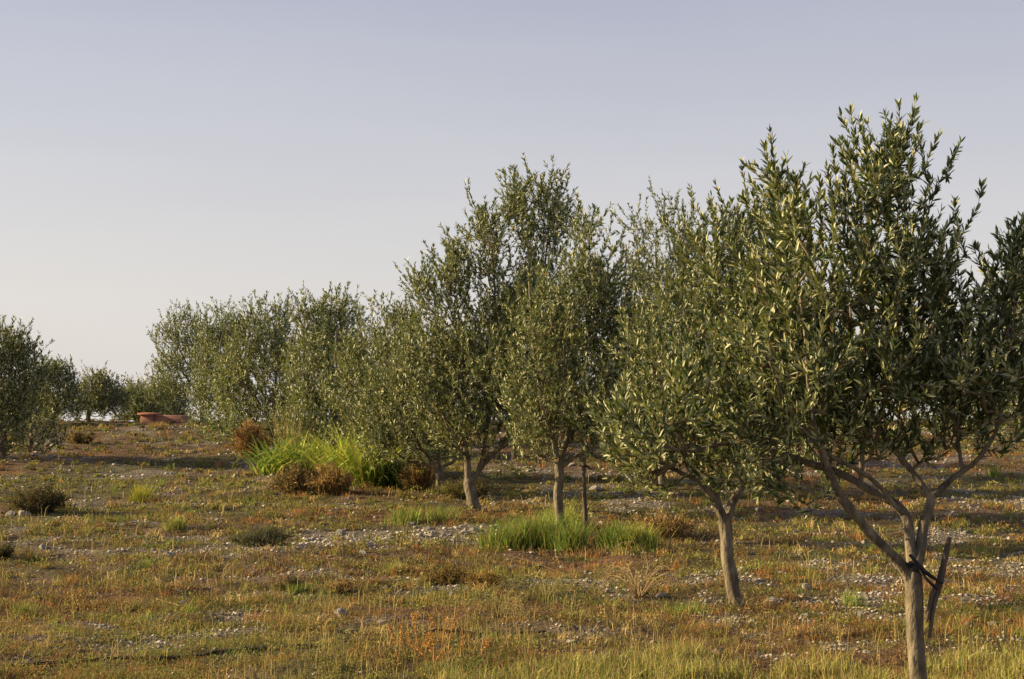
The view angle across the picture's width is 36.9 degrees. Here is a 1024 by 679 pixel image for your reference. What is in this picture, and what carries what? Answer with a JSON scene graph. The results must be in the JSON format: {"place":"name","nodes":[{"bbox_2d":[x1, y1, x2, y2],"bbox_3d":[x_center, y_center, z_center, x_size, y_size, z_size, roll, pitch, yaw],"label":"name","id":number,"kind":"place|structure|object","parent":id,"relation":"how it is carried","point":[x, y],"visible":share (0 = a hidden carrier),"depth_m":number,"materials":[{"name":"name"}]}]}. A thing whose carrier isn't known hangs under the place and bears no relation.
{"place":"outdoors","nodes":[
{"label":"outdoors","id":0,"kind":"place"},
{"bbox_2d":[0,419,1023,678],"bbox_3d":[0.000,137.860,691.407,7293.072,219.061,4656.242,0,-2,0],"label":"ground","id":1,"kind":"structure","parent":0,"point":[136,472],"depth_m":16.43,"materials":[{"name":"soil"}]},
{"bbox_2d":[0,541,15,559],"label":"shrub","id":2,"kind":"object","parent":1,"relation":"on","point":[6,552],"visible":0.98,"depth_m":15.56,"materials":[{"name":"green plant"}]},
{"bbox_2d":[6,510,15,515],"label":"rock","id":3,"kind":"object","parent":1,"relation":"on","point":[10,513],"visible":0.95,"depth_m":21.01,"materials":[{"name":"stone"}]},
{"bbox_2d":[17,510,31,514],"bbox_3d":[-6.673,2.393,21.050,0.188,0.112,0.180,4,10,-37],"label":"rock","id":4,"kind":"object","parent":1,"relation":"on","point":[22,512],"visible":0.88,"depth_m":21.01,"materials":[{"name":"stone"}]},
{"bbox_2d":[3,599,46,617],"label":"grass clump","id":5,"kind":"object","parent":1,"relation":"on","point":[27,607],"visible":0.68,"depth_m":11.84,"materials":[{"name":"green plant"}]},
{"bbox_2d":[0,313,69,460],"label":"olive tree","id":6,"kind":"object","parent":1,"relation":"on","point":[10,395],"visible":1,"depth_m":30.74,"materials":[{"name":"green plant"}]},
{"bbox_2d":[5,383,65,419],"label":"olive tree","id":7,"kind":"object","parent":1,"relation":"on","point":[29,410],"visible":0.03,"depth_m":48.62,"materials":[{"name":"green plant"}]},
{"bbox_2d":[3,477,79,512],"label":"shrub","id":8,"kind":"object","parent":1,"relation":"on","point":[48,499],"visible":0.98,"depth_m":21.27,"materials":[{"name":"green plant"}]},
{"bbox_2d":[39,544,47,548],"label":"rock","id":9,"kind":"object","parent":1,"relation":"on","point":[43,546],"visible":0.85,"depth_m":16.68,"materials":[{"name":"stone"}]},
{"bbox_2d":[19,354,98,423],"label":"olive tree","id":10,"kind":"object","parent":1,"relation":"on","point":[53,402],"visible":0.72,"depth_m":44.59,"materials":[{"name":"green plant"}]},
{"bbox_2d":[64,427,96,443],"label":"shrub","id":11,"kind":"object","parent":1,"relation":"on","point":[82,437],"visible":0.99,"depth_m":34.86,"materials":[{"name":"brown plant"}]},
{"bbox_2d":[67,359,136,421],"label":"olive tree","id":12,"kind":"object","parent":1,"relation":"on","point":[102,390],"visible":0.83,"depth_m":47.15,"materials":[{"name":"green plant"}]},
{"bbox_2d":[118,480,160,502],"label":"grass clump","id":13,"kind":"object","parent":1,"relation":"on","point":[140,493],"visible":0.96,"depth_m":23.35,"materials":[{"name":"green plant"}]},
{"bbox_2d":[109,373,174,420],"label":"olive tree","id":14,"kind":"object","parent":1,"relation":"on","point":[138,393],"visible":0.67,"depth_m":49.62,"materials":[{"name":"green plant"}]},
{"bbox_2d":[144,421,171,429],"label":"grass clump","id":15,"kind":"object","parent":1,"relation":"on","point":[160,425],"visible":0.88,"depth_m":40.79,"materials":[{"name":"plant"}]},
{"bbox_2d":[137,412,187,423],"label":"brick wall","id":16,"kind":"structure","parent":1,"relation":"on","point":[145,417],"depth_m":45.65,"materials":[{"name":"ceramic"}]},
{"bbox_2d":[163,551,173,555],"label":"rock","id":17,"kind":"object","parent":1,"relation":"on","point":[168,553],"visible":0.55,"depth_m":15.78,"materials":[{"name":"stone"}]},
{"bbox_2d":[140,373,199,419],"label":"olive tree","id":18,"kind":"object","parent":1,"relation":"on","point":[180,410],"visible":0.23,"depth_m":51.20,"materials":[{"name":"green plant"}]},
{"bbox_2d":[158,514,190,532],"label":"grass clump","id":19,"kind":"object","parent":1,"relation":"on","point":[176,523],"visible":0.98,"depth_m":19.02,"materials":[{"name":"green plant"}]},
{"bbox_2d":[140,298,222,421],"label":"olive tree","id":20,"kind":"object","parent":1,"relation":"on","point":[180,362],"visible":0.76,"depth_m":46.68,"materials":[{"name":"green plant"}]},
{"bbox_2d":[179,295,260,423],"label":"olive tree","id":21,"kind":"object","parent":1,"relation":"on","point":[213,345],"visible":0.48,"depth_m":42.30,"materials":[{"name":"green plant"}]},
{"bbox_2d":[229,417,271,456],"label":"shrub","id":22,"kind":"object","parent":1,"relation":"on","point":[243,438],"visible":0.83,"depth_m":31.53,"materials":[{"name":"brown plant"}]},
{"bbox_2d":[191,289,328,443],"bbox_3d":[-5.879,0.661,35.872,2.925,3.758,3.533,1,-3,-26],"label":"olive tree","id":23,"kind":"object","parent":1,"relation":"on","point":[252,349],"visible":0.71,"depth_m":35.69,"materials":[{"name":"green plant"}]},
{"bbox_2d":[215,433,309,475],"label":"leafy plant","id":24,"kind":"object","parent":1,"relation":"on","point":[267,469],"visible":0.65,"depth_m":28.01,"materials":[{"name":"green plant"}]},
{"bbox_2d":[225,522,300,547],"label":"shrub","id":25,"kind":"object","parent":1,"relation":"on","point":[267,536],"visible":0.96,"depth_m":16.70,"materials":[{"name":"green plant"}]},
{"bbox_2d":[0,628,546,666],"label":"irrigation hose","id":26,"kind":"object","parent":1,"relation":"on","point":[207,653],"visible":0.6,"depth_m":9.46,"materials":[{"name":"black rubber"}]},
{"bbox_2d":[237,427,329,474],"bbox_3d":[-3.990,2.041,27.879,2.330,0.902,2.863,0,-2,0],"label":"leafy plant","id":27,"kind":"object","parent":1,"relation":"on","point":[295,454],"visible":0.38,"depth_m":27.89,"materials":[{"name":"green plant"}]},
{"bbox_2d":[236,401,340,454],"bbox_3d":[-4.471,1.871,32.068,2.230,1.258,2.334,0,-2,0],"label":"reed clump","id":28,"kind":"object","parent":1,"relation":"on","point":[277,432],"visible":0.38,"depth_m":31.73,"materials":[{"name":"green plant"}]},
{"bbox_2d":[274,574,304,590],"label":"shrub","id":29,"kind":"object","parent":1,"relation":"on","point":[280,586],"visible":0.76,"depth_m":12.97,"materials":[{"name":"green plant"}]},
{"bbox_2d":[266,461,317,495],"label":"shrub","id":30,"kind":"object","parent":1,"relation":"on","point":[289,481],"visible":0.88,"depth_m":24.27,"materials":[{"name":"brown plant"}]},
{"bbox_2d":[284,582,307,594],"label":"grass clump","id":31,"kind":"object","parent":1,"relation":"on","point":[296,589],"visible":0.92,"depth_m":12.85,"materials":[{"name":"green plant"}]},
{"bbox_2d":[265,427,357,475],"bbox_3d":[-3.429,2.035,28.170,3.088,0.968,2.402,0,-2,0],"label":"leafy plant","id":32,"kind":"object","parent":1,"relation":"on","point":[315,448],"visible":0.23,"depth_m":27.95,"materials":[{"name":"green plant"}]},
{"bbox_2d":[248,425,392,476],"bbox_3d":[-3.181,1.942,26.782,3.111,1.068,3.114,-1,-3,31],"label":"leafy plant","id":33,"kind":"object","parent":1,"relation":"on","point":[347,452],"visible":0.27,"depth_m":26.62,"materials":[{"name":"green plant"}]},
{"bbox_2d":[265,280,379,447],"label":"olive tree","id":34,"kind":"object","parent":1,"relation":"on","point":[323,328],"visible":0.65,"depth_m":32.08,"materials":[{"name":"green plant"}]},
{"bbox_2d":[299,460,357,494],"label":"shrub","id":35,"kind":"object","parent":1,"relation":"on","point":[333,481],"visible":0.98,"depth_m":24.12,"materials":[{"name":"brown plant"}]},
{"bbox_2d":[334,529,345,535],"bbox_3d":[-2.083,2.363,18.639,0.134,0.128,0.158,-1,-2,15],"label":"rock","id":36,"kind":"object","parent":1,"relation":"on","point":[339,531],"visible":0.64,"depth_m":18.59,"materials":[{"name":"stone"}]},
{"bbox_2d":[325,576,356,594],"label":"shrub","id":37,"kind":"object","parent":1,"relation":"on","point":[346,583],"visible":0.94,"depth_m":12.87,"materials":[{"name":"brown plant"}]},
{"bbox_2d":[256,421,427,486],"bbox_3d":[-2.458,1.910,25.840,2.885,1.157,2.957,-2,-3,43],"label":"leafy plant","id":38,"kind":"object","parent":1,"relation":"on","point":[361,471],"visible":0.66,"depth_m":25.54,"materials":[{"name":"green plant"}]},
{"bbox_2d":[334,608,349,617],"bbox_3d":[-1.270,2.037,11.365,0.117,0.100,0.104,-2,-3,41],"label":"rock","id":39,"kind":"object","parent":1,"relation":"on","point":[342,611],"visible":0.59,"depth_m":11.34,"materials":[{"name":"stone"}]},
{"bbox_2d":[310,445,419,487],"bbox_3d":[-2.325,2.052,25.739,2.443,0.883,2.478,1,-2,-20],"label":"leafy plant","id":40,"kind":"object","parent":1,"relation":"on","point":[386,477],"visible":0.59,"depth_m":25.61,"materials":[{"name":"green plant"}]},
{"bbox_2d":[302,289,441,469],"bbox_3d":[-2.474,0.818,27.673,2.124,3.469,2.382,2,-3,-40],"label":"olive tree","id":41,"kind":"object","parent":1,"relation":"on","point":[357,351],"visible":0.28,"depth_m":27.41,"materials":[{"name":"green plant"}]},
{"bbox_2d":[381,560,406,575],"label":"grass clump","id":42,"kind":"object","parent":1,"relation":"on","point":[390,567],"visible":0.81,"depth_m":14.27,"materials":[{"name":"green plant"}]},
{"bbox_2d":[378,505,432,525],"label":"grass clump","id":43,"kind":"object","parent":1,"relation":"on","point":[413,517],"visible":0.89,"depth_m":19.73,"materials":[{"name":"green plant"}]},
{"bbox_2d":[409,521,418,524],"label":"rock","id":44,"kind":"object","parent":1,"relation":"on","point":[413,523],"visible":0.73,"depth_m":19.51,"materials":[{"name":"stone"}]},
{"bbox_2d":[393,453,443,490],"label":"shrub","id":45,"kind":"object","parent":1,"relation":"on","point":[426,479],"visible":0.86,"depth_m":25.28,"materials":[{"name":"brown plant"}]},
{"bbox_2d":[345,297,498,493],"bbox_3d":[-1.343,0.919,24.565,2.679,3.304,1.976,0,-2,0],"label":"olive tree","id":46,"kind":"object","parent":1,"relation":"on","point":[388,432],"visible":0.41,"depth_m":24.39,"materials":[{"name":"green plant"}]},
{"bbox_2d":[387,611,492,672],"bbox_3d":[-0.526,1.804,9.225,0.559,0.272,0.964,1,-3,-25],"label":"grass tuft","id":47,"kind":"object","parent":1,"relation":"on","point":[428,644],"visible":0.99,"depth_m":9.18,"materials":[{"name":"leaf"},{"name":"plant stem"}]},
{"bbox_2d":[416,502,466,522],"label":"grass clump","id":48,"kind":"object","parent":1,"relation":"on","point":[440,515],"visible":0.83,"depth_m":19.95,"materials":[{"name":"green plant"}]},
{"bbox_2d":[418,557,470,584],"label":"shrub","id":49,"kind":"object","parent":1,"relation":"on","point":[443,578],"visible":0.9,"depth_m":13.52,"materials":[{"name":"brown plant"}]},
{"bbox_2d":[427,472,493,499],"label":"shrub","id":50,"kind":"object","parent":1,"relation":"on","point":[448,488],"visible":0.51,"depth_m":23.79,"materials":[{"name":"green plant"}]},
{"bbox_2d":[380,152,592,510],"bbox_3d":[-0.343,-0.059,21.215,2.937,5.050,2.496,-1,-2,17],"label":"olive tree","id":51,"kind":"object","parent":1,"relation":"on","point":[461,423],"visible":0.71,"depth_m":20.94,"materials":[{"name":"green plant"}]},
{"bbox_2d":[464,566,510,589],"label":"shrub","id":52,"kind":"object","parent":1,"relation":"on","point":[489,578],"visible":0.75,"depth_m":13.08,"materials":[{"name":"brown plant"}]},
{"bbox_2d":[445,591,546,618],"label":"dry weed","id":53,"kind":"object","parent":1,"relation":"on","point":[498,616],"visible":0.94,"depth_m":11.09,"materials":[{"name":"beige plant"}]},
{"bbox_2d":[456,513,542,551],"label":"grass clump","id":54,"kind":"object","parent":1,"relation":"on","point":[503,537],"visible":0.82,"depth_m":16.64,"materials":[{"name":"green plant"}]},
{"bbox_2d":[0,417,1023,678],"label":"grass tussocks","id":55,"kind":"object","parent":1,"relation":"on","point":[694,633],"depth_m":12.46,"materials":[{"name":"green plant"}]},
{"bbox_2d":[0,416,1023,678],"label":"weeds","id":56,"kind":"object","parent":1,"relation":"on","point":[362,564],"visible":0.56,"depth_m":13.97,"materials":[{"name":"green plant"}]},
{"bbox_2d":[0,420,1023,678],"bbox_3d":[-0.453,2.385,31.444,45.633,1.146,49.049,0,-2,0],"label":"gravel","id":57,"kind":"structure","parent":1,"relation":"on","point":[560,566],"depth_m":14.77,"materials":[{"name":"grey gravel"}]},
{"bbox_2d":[0,419,1023,678],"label":"dry stalks","id":58,"kind":"object","parent":1,"relation":"on","point":[438,631],"visible":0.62,"depth_m":10.78,"materials":[{"name":"brown plant"}]},
{"bbox_2d":[482,297,579,460],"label":"olive tree","id":59,"kind":"object","parent":1,"relation":"on","point":[514,456],"visible":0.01,"depth_m":30.89,"materials":[{"name":"green plant"}]},
{"bbox_2d":[484,504,581,551],"bbox_3d":[0.247,2.071,16.869,1.056,0.514,1.393,2,-3,-41],"label":"grass clump","id":60,"kind":"object","parent":1,"relation":"on","point":[532,531],"visible":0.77,"depth_m":16.70,"materials":[{"name":"green plant"}]},
{"bbox_2d":[481,569,602,601],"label":"dry weed","id":61,"kind":"object","parent":1,"relation":"on","point":[545,589],"visible":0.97,"depth_m":12.30,"materials":[{"name":"beige plant"}]},
{"bbox_2d":[502,553,596,588],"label":"dry twig","id":62,"kind":"object","parent":1,"relation":"on","point":[552,569],"visible":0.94,"depth_m":13.08,"materials":[{"name":"wood"}]},
{"bbox_2d":[513,494,596,529],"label":"grass clump","id":63,"kind":"object","parent":1,"relation":"on","point":[567,512],"visible":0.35,"depth_m":18.75,"materials":[{"name":"green plant"}]},
{"bbox_2d":[530,516,601,554],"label":"grass clump","id":64,"kind":"object","parent":1,"relation":"on","point":[570,539],"visible":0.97,"depth_m":16.42,"materials":[{"name":"green plant"}]},
{"bbox_2d":[566,639,580,643],"bbox_3d":[0.404,1.955,9.896,0.101,0.048,0.087,-1,-3,33],"label":"rock","id":65,"kind":"object","parent":1,"relation":"on","point":[569,641],"visible":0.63,"depth_m":9.87,"materials":[{"name":"stone"}]},
{"bbox_2d":[484,191,663,537],"bbox_3d":[0.716,0.345,17.226,2.107,4.046,1.986,0,-2,0],"label":"olive tree","id":66,"kind":"object","parent":1,"relation":"on","point":[557,361],"visible":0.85,"depth_m":16.92,"materials":[{"name":"green plant"}]},
{"bbox_2d":[580,457,592,544],"bbox_3d":[0.811,1.820,16.950,0.137,1.038,0.093,1,-3,-24],"label":"support stake","id":67,"kind":"object","parent":1,"relation":"on","point":[584,495],"visible":0.83,"depth_m":16.93,"materials":[{"name":"brown wood"}]},
{"bbox_2d":[589,485,601,491],"bbox_3d":[1.385,2.502,25.422,0.263,0.186,0.350,-13,1,37],"label":"rock","id":68,"kind":"object","parent":1,"relation":"on","point":[596,488],"visible":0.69,"depth_m":25.30,"materials":[{"name":"stone"}]},
{"bbox_2d":[584,517,658,552],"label":"grass clump","id":69,"kind":"object","parent":1,"relation":"on","point":[609,532],"visible":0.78,"depth_m":16.34,"materials":[{"name":"green plant"}]},
{"bbox_2d":[611,541,648,569],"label":"dry twig","id":70,"kind":"object","parent":1,"relation":"on","point":[641,548],"visible":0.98,"depth_m":14.29,"materials":[{"name":"plant"}]},
{"bbox_2d":[615,522,678,552],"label":"grass clump","id":71,"kind":"object","parent":1,"relation":"on","point":[651,541],"visible":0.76,"depth_m":16.31,"materials":[{"name":"green plant"}]},
{"bbox_2d":[594,562,703,596],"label":"dry weed","id":72,"kind":"object","parent":1,"relation":"on","point":[641,593],"visible":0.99,"depth_m":12.24,"materials":[{"name":"plant"}]},
{"bbox_2d":[576,177,728,489],"bbox_3d":[2.556,-0.079,25.459,3.076,5.315,2.630,0,-2,0],"label":"olive tree","id":73,"kind":"object","parent":1,"relation":"on","point":[650,272],"visible":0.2,"depth_m":25.31,"materials":[{"name":"green plant"}]},
{"bbox_2d":[627,506,697,539],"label":"shrub","id":74,"kind":"object","parent":1,"relation":"on","point":[670,526],"visible":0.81,"depth_m":17.70,"materials":[{"name":"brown plant"}]},
{"bbox_2d":[656,593,668,597],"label":"rock","id":75,"kind":"object","parent":1,"relation":"on","point":[660,595],"visible":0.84,"depth_m":12.26,"materials":[{"name":"stone"}]},
{"bbox_2d":[647,597,714,618],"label":"grass clump","id":76,"kind":"object","parent":1,"relation":"on","point":[682,608],"visible":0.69,"depth_m":11.38,"materials":[{"name":"green plant"}]},
{"bbox_2d":[711,646,725,653],"bbox_3d":[1.297,1.948,9.554,0.090,0.082,0.081,2,-3,-45],"label":"rock","id":77,"kind":"object","parent":1,"relation":"on","point":[720,649],"visible":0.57,"depth_m":9.52,"materials":[{"name":"stone"}]},
{"bbox_2d":[580,156,863,608],"bbox_3d":[1.612,0.367,11.861,2.060,3.601,1.744,1,-2,-18],"label":"olive tree","id":78,"kind":"object","parent":1,"relation":"on","point":[711,299],"visible":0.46,"depth_m":11.73,"materials":[{"name":"green plant"}]},
{"bbox_2d":[764,596,781,604],"bbox_3d":[2.051,2.062,12.043,0.161,0.093,0.131,2,-3,-37],"label":"rock","id":79,"kind":"object","parent":1,"relation":"on","point":[773,599],"visible":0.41,"depth_m":12.00,"materials":[{"name":"stone"}]},
{"bbox_2d":[579,92,1023,678],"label":"olive tree","id":80,"kind":"object","parent":1,"relation":"on","point":[931,368],"visible":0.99,"depth_m":7.97,"materials":[{"name":"green plant"}]},
{"bbox_2d":[905,554,942,589],"bbox_3d":[2.129,1.204,8.002,0.205,0.187,0.141,0,-2,0],"label":"rubber tie","id":81,"kind":"object","parent":80,"relation":"attached to","point":[922,570],"visible":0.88,"depth_m":7.95,"materials":[{"name":"black rubber"}]},
{"bbox_2d":[925,537,951,637],"bbox_3d":[2.217,1.290,7.994,0.164,0.524,0.037,1,-2,-19],"label":"broken stake","id":82,"kind":"object","parent":80,"relation":"attached to","point":[932,601],"visible":1,"depth_m":7.98,"materials":[{"name":"brown wood"}]},
{"bbox_2d":[744,237,862,474],"bbox_3d":[5.223,0.320,27.993,2.786,4.410,2.459,0,-2,0],"label":"olive tree","id":83,"kind":"object","parent":1,"relation":"on","point":[820,409],"visible":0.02,"depth_m":27.88,"materials":[{"name":"green plant"}]},
{"bbox_2d":[801,583,811,588],"bbox_3d":[2.461,2.082,12.864,0.083,0.083,0.097,1,-2,-19],"label":"rock","id":84,"kind":"object","parent":1,"relation":"on","point":[805,585],"visible":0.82,"depth_m":12.84,"materials":[{"name":"stone"}]},
{"bbox_2d":[833,587,871,607],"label":"grass clump","id":85,"kind":"object","parent":1,"relation":"on","point":[849,598],"visible":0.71,"depth_m":11.95,"materials":[{"name":"green plant"}]},
{"bbox_2d":[855,611,865,615],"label":"rock","id":86,"kind":"object","parent":1,"relation":"on","point":[859,613],"visible":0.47,"depth_m":11.21,"materials":[{"name":"stone"}]},
{"bbox_2d":[852,325,950,425],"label":"olive tree","id":87,"kind":"object","parent":1,"relation":"on","point":[904,417],"visible":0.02,"depth_m":41.87,"materials":[{"name":"green plant"}]},
{"bbox_2d":[932,321,1018,424],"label":"olive tree","id":88,"kind":"object","parent":1,"relation":"on","point":[977,378],"visible":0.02,"depth_m":42.57,"materials":[{"name":"green plant"}]},
{"bbox_2d":[928,227,1023,453],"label":"olive tree","id":89,"kind":"object","parent":1,"relation":"on","point":[1020,417],"visible":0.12,"depth_m":14.85,"materials":[{"name":"green plant"}]},
{"bbox_2d":[981,460,1011,477],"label":"grass clump","id":90,"kind":"object","parent":1,"relation":"on","point":[992,473],"visible":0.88,"depth_m":27.82,"materials":[{"name":"green plant"}]},
{"bbox_2d":[0,0,1023,421],"label":"sky","id":91,"kind":"structure","parent":0,"point":[153,153],"materials":[{"name":"blue"}]},
{"bbox_2d":[434,634,1023,678],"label":"tall grass","id":92,"kind":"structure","parent":0,"point":[586,667],"depth_m":8.71,"materials":[{"name":"plant"}]}
]}

